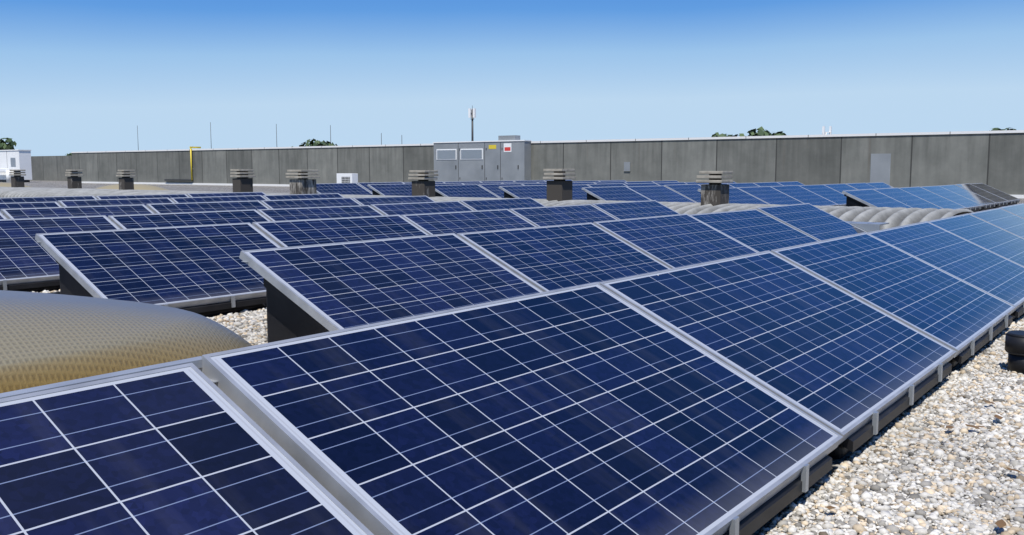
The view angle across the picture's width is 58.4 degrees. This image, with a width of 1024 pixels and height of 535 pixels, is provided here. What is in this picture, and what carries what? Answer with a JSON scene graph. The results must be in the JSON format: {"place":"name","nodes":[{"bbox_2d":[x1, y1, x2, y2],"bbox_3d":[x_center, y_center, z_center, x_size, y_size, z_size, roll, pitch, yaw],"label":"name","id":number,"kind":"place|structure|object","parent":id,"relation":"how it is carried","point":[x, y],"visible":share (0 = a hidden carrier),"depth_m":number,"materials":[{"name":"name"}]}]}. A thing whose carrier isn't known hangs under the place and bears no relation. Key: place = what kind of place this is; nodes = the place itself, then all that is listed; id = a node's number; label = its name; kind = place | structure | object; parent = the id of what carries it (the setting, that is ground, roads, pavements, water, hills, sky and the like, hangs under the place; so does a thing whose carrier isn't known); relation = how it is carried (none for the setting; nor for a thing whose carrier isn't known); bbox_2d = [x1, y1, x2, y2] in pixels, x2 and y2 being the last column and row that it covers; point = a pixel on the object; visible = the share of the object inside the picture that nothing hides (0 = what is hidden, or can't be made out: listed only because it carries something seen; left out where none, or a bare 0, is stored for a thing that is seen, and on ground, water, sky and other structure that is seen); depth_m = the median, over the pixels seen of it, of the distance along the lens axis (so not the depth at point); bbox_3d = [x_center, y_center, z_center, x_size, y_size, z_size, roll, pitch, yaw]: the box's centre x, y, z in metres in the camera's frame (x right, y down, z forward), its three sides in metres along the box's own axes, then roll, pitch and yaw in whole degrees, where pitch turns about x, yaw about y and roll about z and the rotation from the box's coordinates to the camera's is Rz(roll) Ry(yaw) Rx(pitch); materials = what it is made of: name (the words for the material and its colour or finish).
{"place":"outdoors","nodes":[
{"label":"outdoors","id":0,"kind":"place"},
{"bbox_2d":[0,180,1023,534],"bbox_3d":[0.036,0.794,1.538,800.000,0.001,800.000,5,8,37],"label":"roof gravel","id":1,"kind":"structure","parent":0,"point":[208,188],"depth_m":45.08,"materials":[{"name":"grey gravel"}]},
{"bbox_2d":[0,150,31,181],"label":"white rooftop unit","id":2,"kind":"object","parent":1,"relation":"on","point":[15,159],"visible":0.84,"depth_m":71.06,"materials":[{"name":"white paint"}]},
{"bbox_2d":[0,280,59,292],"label":"solar panel support","id":3,"kind":"object","parent":1,"relation":"on","point":[41,286],"visible":0.09,"depth_m":7.07,"materials":[{"name":"grey"}]},
{"bbox_2d":[0,215,119,284],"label":"solar panel","id":4,"kind":"object","parent":3,"relation":"on","point":[26,256],"visible":0.47,"depth_m":7.45,"materials":[{"name":"glass"}]},
{"bbox_2d":[0,290,252,392],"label":"skylight dome","id":5,"kind":"structure","parent":1,"relation":"on","point":[47,338],"depth_m":3.59,"materials":[{"name":"beige plastic"}]},
{"bbox_2d":[30,289,267,345],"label":"gravel pebbles","id":6,"kind":"object","parent":1,"relation":"on","point":[250,326],"visible":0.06,"depth_m":5.65,"materials":[{"name":"beige gravel"}]},
{"bbox_2d":[56,261,266,316],"bbox_3d":[-2.188,0.040,6.271,0.910,0.497,1.670,5,8,37],"label":"solar panel support","id":7,"kind":"object","parent":1,"relation":"on","point":[70,284],"visible":0.1,"depth_m":5.93,"materials":[{"name":"grey"}]},
{"bbox_2d":[35,222,280,307],"bbox_3d":[-2.196,-0.032,6.272,0.990,0.041,1.650,33,23,30],"label":"solar panel","id":8,"kind":"object","parent":7,"relation":"on","point":[183,266],"visible":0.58,"depth_m":6.07,"materials":[{"name":"glass"}]},
{"bbox_2d":[241,261,329,342],"bbox_3d":[-0.505,0.173,5.022,0.910,0.497,1.670,5,8,37],"label":"solar panel support","id":9,"kind":"object","parent":1,"relation":"on","point":[287,318],"visible":0.06,"depth_m":4.62,"materials":[{"name":"grey"}]},
{"bbox_2d":[239,233,542,330],"bbox_3d":[-0.515,0.099,5.021,0.990,0.041,1.650,33,24,30],"label":"solar panel","id":10,"kind":"object","parent":9,"relation":"on","point":[335,286],"visible":0.58,"depth_m":4.91,"materials":[{"name":"glass"}]},
{"bbox_2d":[435,191,443,196],"bbox_3d":[-0.926,-1.527,20.243,0.910,0.497,1.670,5,8,37],"label":"solar panel support","id":11,"kind":"object","parent":1,"relation":"on","point":[437,194],"visible":0.08,"depth_m":19.85,"materials":[{"name":"grey"}]},
{"bbox_2d":[435,184,498,197],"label":"solar panel","id":12,"kind":"object","parent":11,"relation":"on","point":[472,190],"visible":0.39,"depth_m":20.32,"materials":[{"name":"glass"}]},
{"bbox_2d":[433,140,531,181],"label":"electrical cabinet","id":13,"kind":"object","parent":1,"relation":"on","point":[469,159],"visible":0.93,"depth_m":43.95,"materials":[{"name":"metal"}]},
{"bbox_2d":[0,187,972,229],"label":"roof","id":14,"kind":"structure","parent":1,"relation":"on","point":[897,216],"depth_m":13.60,"materials":[{"name":"grey metal"}]},
{"bbox_2d":[116,170,135,189],"bbox_3d":[-10.028,-2.059,23.819,0.345,0.958,0.343,5,8,36],"label":"roof vent","id":15,"kind":"object","parent":14,"relation":"on","point":[126,181],"visible":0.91,"depth_m":23.71,"materials":[{"name":"metal"}]},
{"bbox_2d":[230,169,252,191],"bbox_3d":[-6.002,-1.697,20.364,0.351,0.970,0.354,5,8,37],"label":"roof vent","id":16,"kind":"object","parent":14,"relation":"on","point":[241,182],"visible":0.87,"depth_m":20.24,"materials":[{"name":"metal"}]},
{"bbox_2d":[285,170,319,193],"bbox_3d":[-4.439,-1.596,19.469,0.510,0.958,0.517,5,8,38],"label":"roof vent","id":17,"kind":"object","parent":14,"relation":"on","point":[302,184],"visible":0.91,"depth_m":19.30,"materials":[{"name":"metal"}]},
{"bbox_2d":[408,170,437,196],"bbox_3d":[-1.690,-1.379,17.483,0.411,0.946,0.413,4,7,35],"label":"roof vent","id":18,"kind":"object","parent":14,"relation":"on","point":[423,185],"visible":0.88,"depth_m":17.34,"materials":[{"name":"metal"}]},
{"bbox_2d":[543,169,575,200],"bbox_3d":[0.811,-1.196,15.648,0.412,0.971,0.412,5,8,38],"label":"roof vent","id":19,"kind":"object","parent":14,"relation":"on","point":[559,187],"visible":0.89,"depth_m":15.51,"materials":[{"name":"metal"}]},
{"bbox_2d":[696,171,732,205],"bbox_3d":[3.079,-0.998,13.946,0.420,0.937,0.424,5,8,37],"label":"roof vent","id":20,"kind":"object","parent":14,"relation":"on","point":[715,191],"visible":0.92,"depth_m":13.81,"materials":[{"name":"metal"}]},
{"bbox_2d":[502,190,514,197],"bbox_3d":[0.596,-1.406,19.112,0.910,0.497,1.670,5,8,37],"label":"solar panel support","id":21,"kind":"object","parent":1,"relation":"on","point":[506,195],"visible":0.16,"depth_m":18.72,"materials":[{"name":"grey"}]},
{"bbox_2d":[499,185,546,198],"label":"solar panel","id":22,"kind":"object","parent":21,"relation":"on","point":[533,191],"visible":0.5,"depth_m":19.02,"materials":[{"name":"glass"}]},
{"bbox_2d":[210,379,831,534],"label":"solar panel support","id":23,"kind":"object","parent":1,"relation":"on","point":[768,510],"visible":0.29,"depth_m":2.44,"materials":[{"name":"grey"}]},
{"bbox_2d":[199,282,842,534],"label":"solar panel","id":24,"kind":"object","parent":23,"relation":"on","point":[595,408],"visible":0.93,"depth_m":2.24,"materials":[{"name":"glass"}]},
{"bbox_2d":[0,282,598,398],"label":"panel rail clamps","id":25,"kind":"object","parent":24,"relation":"on","point":[196,362],"visible":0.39,"depth_m":1.85,"materials":[{"name":"metal"}]},
{"bbox_2d":[586,192,598,199],"bbox_3d":[2.199,-1.280,17.923,0.910,0.497,1.670,5,8,37],"label":"solar panel support","id":26,"kind":"object","parent":1,"relation":"on","point":[590,197],"visible":0.11,"depth_m":17.54,"materials":[{"name":"grey"}]},
{"bbox_2d":[582,186,649,200],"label":"solar panel","id":27,"kind":"object","parent":26,"relation":"on","point":[619,193],"visible":0.56,"depth_m":17.95,"materials":[{"name":"glass"}]},
{"bbox_2d":[844,194,869,206],"bbox_3d":[6.125,-0.970,15.008,0.910,0.497,1.670,5,8,37],"label":"solar panel support","id":28,"kind":"object","parent":1,"relation":"on","point":[850,201],"visible":0.14,"depth_m":14.61,"materials":[{"name":"grey"}]},
{"bbox_2d":[842,189,911,207],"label":"solar panel","id":29,"kind":"object","parent":28,"relation":"on","point":[871,197],"visible":0.58,"depth_m":14.98,"materials":[{"name":"glass"}]},
{"bbox_2d":[828,362,951,458],"bbox_3d":[1.178,0.306,3.773,0.910,0.497,1.670,5,8,37],"label":"solar panel support","id":30,"kind":"object","parent":1,"relation":"on","point":[854,441],"visible":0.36,"depth_m":3.28,"materials":[{"name":"grey"}]},
{"bbox_2d":[599,250,956,443],"bbox_3d":[1.167,0.236,3.775,0.990,0.040,1.650,33,24,30],"label":"solar panel","id":31,"kind":"object","parent":30,"relation":"on","point":[844,364],"visible":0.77,"depth_m":3.58,"materials":[{"name":"glass"}]},
{"bbox_2d":[758,315,1023,534],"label":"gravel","id":32,"kind":"structure","parent":1,"relation":"on","point":[917,521],"depth_m":2.88,"materials":[{"name":"beige gravel"}]},
{"bbox_2d":[969,206,981,211],"bbox_3d":[9.140,-1.397,19.024,0.910,0.497,1.670,5,8,37],"label":"panel tub","id":33,"kind":"object","parent":1,"relation":"on","point":[975,209],"visible":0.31,"depth_m":18.94,"materials":[{"name":"grey plastic"}]},
{"bbox_2d":[921,186,982,208],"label":"solar panel","id":34,"kind":"object","parent":33,"relation":"on","point":[967,203],"visible":0.86,"depth_m":18.97,"materials":[{"name":"glass"}]},
{"bbox_2d":[949,314,1012,368],"bbox_3d":[2.183,0.164,5.112,0.910,0.497,1.670,5,8,37],"label":"solar panel support","id":35,"kind":"object","parent":1,"relation":"on","point":[976,346],"visible":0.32,"depth_m":4.68,"materials":[{"name":"grey"}]},
{"bbox_2d":[771,232,1015,357],"bbox_3d":[2.175,0.092,5.109,0.990,0.041,1.650,33,24,30],"label":"solar panel","id":36,"kind":"object","parent":35,"relation":"on","point":[944,308],"visible":0.8,"depth_m":4.96,"materials":[{"name":"glass"}]},
{"bbox_2d":[979,203,995,210],"bbox_3d":[10.145,-1.539,20.362,0.910,0.497,1.670,5,8,37],"label":"panel tub","id":37,"kind":"object","parent":1,"relation":"on","point":[986,207],"visible":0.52,"depth_m":20.05,"materials":[{"name":"grey plastic"}]},
{"bbox_2d":[939,185,996,206],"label":"solar panel","id":38,"kind":"object","parent":37,"relation":"on","point":[972,196],"visible":0.89,"depth_m":20.31,"materials":[{"name":"glass"}]},
{"bbox_2d":[994,202,1007,207],"bbox_3d":[11.150,-1.682,21.701,0.910,0.497,1.670,5,8,37],"label":"panel tub","id":39,"kind":"object","parent":1,"relation":"on","point":[1003,204],"visible":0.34,"depth_m":21.30,"materials":[{"name":"grey plastic"}]},
{"bbox_2d":[955,184,1008,204],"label":"solar panel","id":40,"kind":"object","parent":39,"relation":"on","point":[983,193],"visible":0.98,"depth_m":21.64,"materials":[{"name":"glass"}]},
{"bbox_2d":[1010,304,1023,319],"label":"solar panel support","id":41,"kind":"object","parent":1,"relation":"on","point":[1018,312],"visible":0.05,"depth_m":5.69,"materials":[{"name":"grey"}]},
{"bbox_2d":[867,221,1023,311],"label":"solar panel","id":42,"kind":"object","parent":41,"relation":"on","point":[981,268],"visible":0.7,"depth_m":6.32,"materials":[{"name":"glass"}]},
{"bbox_3d":[-0.832,0.591,1.096,0.910,0.497,1.670,5,8,37],"label":"panel tub","id":43,"kind":"object","parent":1,"relation":"on","visible":0},
{"bbox_2d":[0,363,373,534],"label":"solar panel","id":44,"kind":"object","parent":43,"relation":"on","point":[188,449],"visible":1,"depth_m":1.66,"materials":[{"name":"glass"}]},
{"bbox_3d":[5.198,-0.264,9.127,0.910,0.497,1.670,5,8,37],"label":"panel tub","id":45,"kind":"object","parent":1,"relation":"on","visible":0},
{"bbox_2d":[968,208,1023,237],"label":"solar panel","id":46,"kind":"object","parent":45,"relation":"on","point":[1006,220],"visible":0.72,"depth_m":9.09,"materials":[{"name":"glass"}]},
{"bbox_3d":[0.500,0.031,6.361,0.910,0.497,1.670,5,8,37],"label":"panel tub","id":47,"kind":"object","parent":1,"relation":"on","visible":0},
{"bbox_2d":[457,222,670,291],"bbox_3d":[0.491,-0.039,6.360,0.990,0.040,1.650,33,23,30],"label":"solar panel","id":48,"kind":"object","parent":47,"relation":"on","point":[548,258],"visible":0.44,"depth_m":6.29,"materials":[{"name":"glass"}]},
{"bbox_3d":[2.510,-0.254,9.038,0.910,0.497,1.670,5,8,37],"label":"panel tub","id":49,"kind":"object","parent":1,"relation":"on","visible":0},
{"bbox_2d":[689,209,817,251],"bbox_3d":[2.503,-0.318,9.038,0.990,0.040,1.650,33,23,30],"label":"solar panel","id":50,"kind":"object","parent":49,"relation":"on","point":[756,230],"visible":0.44,"depth_m":9.02,"materials":[{"name":"glass"}]},
{"bbox_3d":[-1.183,-0.102,7.610,0.910,0.497,1.670,5,8,37],"label":"panel tub","id":51,"kind":"object","parent":1,"relation":"on","visible":0},
{"bbox_2d":[252,215,428,246],"bbox_3d":[-1.190,-0.171,7.610,0.990,0.041,1.650,33,23,30],"label":"solar panel","id":52,"kind":"object","parent":51,"relation":"on","point":[287,233],"visible":0.36,"depth_m":7.65,"materials":[{"name":"glass"}]},
{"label":"panel tub","id":53,"kind":"object","parent":1,"relation":"on","visible":0},
{"bbox_2d":[401,209,536,234],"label":"solar panel","id":54,"kind":"object","parent":53,"relation":"on","point":[460,222],"visible":0.36,"depth_m":9.01,"materials":[{"name":"glass"}]},
{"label":"panel tub","id":55,"kind":"object","parent":1,"relation":"on","visible":0},
{"bbox_2d":[509,204,617,226],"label":"solar panel","id":56,"kind":"object","parent":55,"relation":"on","point":[557,215],"visible":0.36,"depth_m":10.35,"materials":[{"name":"glass"}]},
{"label":"panel tub","id":57,"kind":"object","parent":1,"relation":"on","visible":0},
{"bbox_2d":[591,200,679,219],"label":"solar panel","id":58,"kind":"object","parent":57,"relation":"on","point":[629,210],"visible":0.36,"depth_m":11.69,"materials":[{"name":"glass"}]},
{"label":"panel tub","id":59,"kind":"object","parent":1,"relation":"on","visible":0},
{"bbox_2d":[108,209,269,228],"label":"solar panel","id":60,"kind":"object","parent":59,"relation":"on","point":[251,216],"visible":0.36,"depth_m":8.96,"materials":[{"name":"glass"}]},
{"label":"panel tub","id":61,"kind":"object","parent":1,"relation":"on","visible":0},
{"bbox_2d":[257,205,382,220],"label":"solar panel","id":62,"kind":"object","parent":61,"relation":"on","point":[281,214],"visible":0.36,"depth_m":10.31,"materials":[{"name":"glass"}]},
{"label":"panel tub","id":63,"kind":"object","parent":1,"relation":"on","visible":0},
{"bbox_2d":[370,201,473,214],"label":"solar panel","id":64,"kind":"object","parent":63,"relation":"on","point":[418,208],"visible":0.42,"depth_m":11.63,"materials":[{"name":"glass"}]},
{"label":"panel tub","id":65,"kind":"object","parent":1,"relation":"on","visible":0},
{"bbox_2d":[0,204,154,218],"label":"solar panel","id":66,"kind":"object","parent":65,"relation":"on","point":[44,212],"visible":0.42,"depth_m":10.23,"materials":[{"name":"glass"}]},
{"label":"panel tub","id":67,"kind":"object","parent":1,"relation":"on","visible":0},
{"bbox_2d":[146,200,269,213],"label":"solar panel","id":68,"kind":"object","parent":67,"relation":"on","point":[197,206],"visible":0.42,"depth_m":11.55,"materials":[{"name":"glass"}]},
{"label":"panel tub","id":69,"kind":"object","parent":1,"relation":"on","visible":0},
{"bbox_2d":[260,197,360,208],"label":"solar panel","id":70,"kind":"object","parent":69,"relation":"on","point":[302,203],"visible":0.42,"depth_m":12.91,"materials":[{"name":"glass"}]},
{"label":"panel tub","id":71,"kind":"object","parent":1,"relation":"on","visible":0},
{"bbox_2d":[352,196,435,204],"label":"solar panel","id":72,"kind":"object","parent":71,"relation":"on","point":[385,200],"visible":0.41,"depth_m":14.25,"materials":[{"name":"glass"}]},
{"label":"panel tub","id":73,"kind":"object","parent":1,"relation":"on","visible":0},
{"bbox_2d":[0,202,61,209],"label":"solar panel","id":74,"kind":"object","parent":73,"relation":"on","point":[27,205],"visible":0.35,"depth_m":11.90,"materials":[{"name":"glass"}]},
{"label":"panel tub","id":75,"kind":"object","parent":1,"relation":"on","visible":0},
{"bbox_2d":[263,193,344,199],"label":"solar panel","id":76,"kind":"object","parent":75,"relation":"on","point":[301,196],"visible":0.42,"depth_m":15.52,"materials":[{"name":"glass"}]},
{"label":"panel tub","id":77,"kind":"object","parent":1,"relation":"on","visible":0},
{"bbox_2d":[95,194,188,198],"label":"solar panel","id":78,"kind":"object","parent":77,"relation":"on","point":[142,196],"visible":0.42,"depth_m":15.47,"materials":[{"name":"glass"}]},
{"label":"panel tub","id":79,"kind":"object","parent":1,"relation":"on","visible":0},
{"bbox_2d":[186,192,265,196],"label":"solar panel","id":80,"kind":"object","parent":79,"relation":"on","point":[223,194],"visible":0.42,"depth_m":16.77,"materials":[{"name":"glass"}]},
{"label":"panel tub","id":81,"kind":"object","parent":1,"relation":"on","visible":0},
{"bbox_2d":[874,187,942,208],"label":"solar panel","id":82,"kind":"object","parent":81,"relation":"on","point":[905,197],"visible":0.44,"depth_m":16.39,"materials":[{"name":"glass"}]},
{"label":"panel tub","id":83,"kind":"object","parent":1,"relation":"on","visible":0},
{"bbox_2d":[900,187,965,209],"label":"solar panel","id":84,"kind":"object","parent":83,"relation":"on","point":[932,198],"visible":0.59,"depth_m":17.67,"materials":[{"name":"glass"}]},
{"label":"panel tub","id":85,"kind":"object","parent":1,"relation":"on","visible":0},
{"bbox_2d":[697,187,767,203],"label":"solar panel","id":86,"kind":"object","parent":85,"relation":"on","point":[737,195],"visible":0.46,"depth_m":16.78,"materials":[{"name":"glass"}]},
{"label":"panel tub","id":87,"kind":"object","parent":1,"relation":"on","visible":0},
{"bbox_2d":[737,186,802,204],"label":"solar panel","id":88,"kind":"object","parent":87,"relation":"on","point":[768,194],"visible":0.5,"depth_m":17.83,"materials":[{"name":"glass"}]},
{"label":"panel tub","id":89,"kind":"object","parent":1,"relation":"on","visible":0},
{"bbox_2d":[770,185,837,205],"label":"solar panel","id":90,"kind":"object","parent":89,"relation":"on","point":[800,193],"visible":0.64,"depth_m":19.16,"materials":[{"name":"glass"}]},
{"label":"panel tub","id":91,"kind":"object","parent":1,"relation":"on","visible":0},
{"bbox_2d":[799,185,845,205],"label":"solar panel","id":92,"kind":"object","parent":91,"relation":"on","point":[833,195],"visible":0.61,"depth_m":20.39,"materials":[{"name":"glass"}]},
{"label":"panel tub","id":93,"kind":"object","parent":1,"relation":"on","visible":0},
{"bbox_2d":[627,186,695,202],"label":"solar panel","id":94,"kind":"object","parent":93,"relation":"on","point":[661,194],"visible":0.53,"depth_m":19.30,"materials":[{"name":"glass"}]},
{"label":"panel tub","id":95,"kind":"object","parent":1,"relation":"on","visible":0},
{"bbox_2d":[664,184,700,202],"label":"solar panel","id":96,"kind":"object","parent":95,"relation":"on","point":[690,192],"visible":0.52,"depth_m":20.38,"materials":[{"name":"glass"}]},
{"bbox_2d":[0,0,1023,155],"label":"sky","id":97,"kind":"structure","parent":0,"point":[76,75],"materials":[{"name":"blue"}]},
{"bbox_2d":[31,130,1023,197],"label":"parapet wall","id":98,"kind":"structure","parent":0,"point":[994,159],"depth_m":38.93,"materials":[{"name":"concrete"}]},
{"bbox_2d":[189,135,890,184],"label":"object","id":99,"kind":"object","parent":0,"point":[880,168],"visible":0.76,"depth_m":33.60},
{"bbox_2d":[1005,330,1023,373],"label":"roof vent pipe","id":100,"kind":"object","parent":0,"point":[1014,344],"visible":0.98,"depth_m":4.27,"materials":[{"name":"black metal"}]},
{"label":"panel tub","id":101,"kind":"object","parent":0,"visible":0},
{"bbox_2d":[927,213,1023,266],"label":"solar panel","id":102,"kind":"object","parent":101,"relation":"on","point":[991,237],"visible":0.76,"depth_m":7.72,"materials":[{"name":"glass"}]},
{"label":"panel tub","id":103,"kind":"object","parent":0,"visible":0},
{"bbox_2d":[593,214,756,268],"bbox_3d":[1.496,-0.183,7.698,0.990,0.040,1.650,33,24,30],"label":"solar panel","id":104,"kind":"object","parent":103,"relation":"on","point":[675,241],"visible":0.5,"depth_m":7.64,"materials":[{"name":"glass"}]},
{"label":"panel tub","id":105,"kind":"object","parent":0,"visible":0},
{"bbox_2d":[756,203,866,240],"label":"solar panel","id":106,"kind":"object","parent":105,"relation":"on","point":[814,222],"visible":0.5,"depth_m":10.34,"materials":[{"name":"glass"}]},
{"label":"panel tub","id":107,"kind":"object","parent":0,"visible":0},
{"bbox_2d":[459,198,545,210],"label":"solar panel","id":108,"kind":"object","parent":107,"relation":"on","point":[492,204],"visible":0.39,"depth_m":12.97,"materials":[{"name":"glass"}]},
{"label":"panel tub","id":109,"kind":"object","parent":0,"visible":0},
{"bbox_2d":[58,197,174,206],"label":"solar panel","id":110,"kind":"object","parent":109,"relation":"on","point":[101,202],"visible":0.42,"depth_m":12.82,"materials":[{"name":"glass"}]},
{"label":"panel tub","id":111,"kind":"object","parent":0,"visible":0},
{"bbox_2d":[170,195,266,202],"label":"solar panel","id":112,"kind":"object","parent":111,"relation":"on","point":[218,199],"visible":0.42,"depth_m":14.19,"materials":[{"name":"glass"}]},
{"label":"panel tub","id":113,"kind":"object","parent":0,"visible":0},
{"bbox_2d":[0,196,96,202],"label":"solar panel","id":114,"kind":"object","parent":113,"relation":"on","point":[29,199],"visible":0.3,"depth_m":14.12,"materials":[{"name":"glass"}]},
{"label":"panel tub","id":115,"kind":"object","parent":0,"visible":0},
{"bbox_2d":[367,184,411,195],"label":"solar panel","id":116,"kind":"object","parent":115,"relation":"on","point":[395,189],"visible":0.32,"depth_m":21.22,"materials":[{"name":"glass"}]},
{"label":"panel tub","id":117,"kind":"object","parent":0,"visible":0},
{"bbox_2d":[316,183,372,194],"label":"solar panel","id":118,"kind":"object","parent":117,"relation":"on","point":[346,188],"visible":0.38,"depth_m":22.77,"materials":[{"name":"glass"}]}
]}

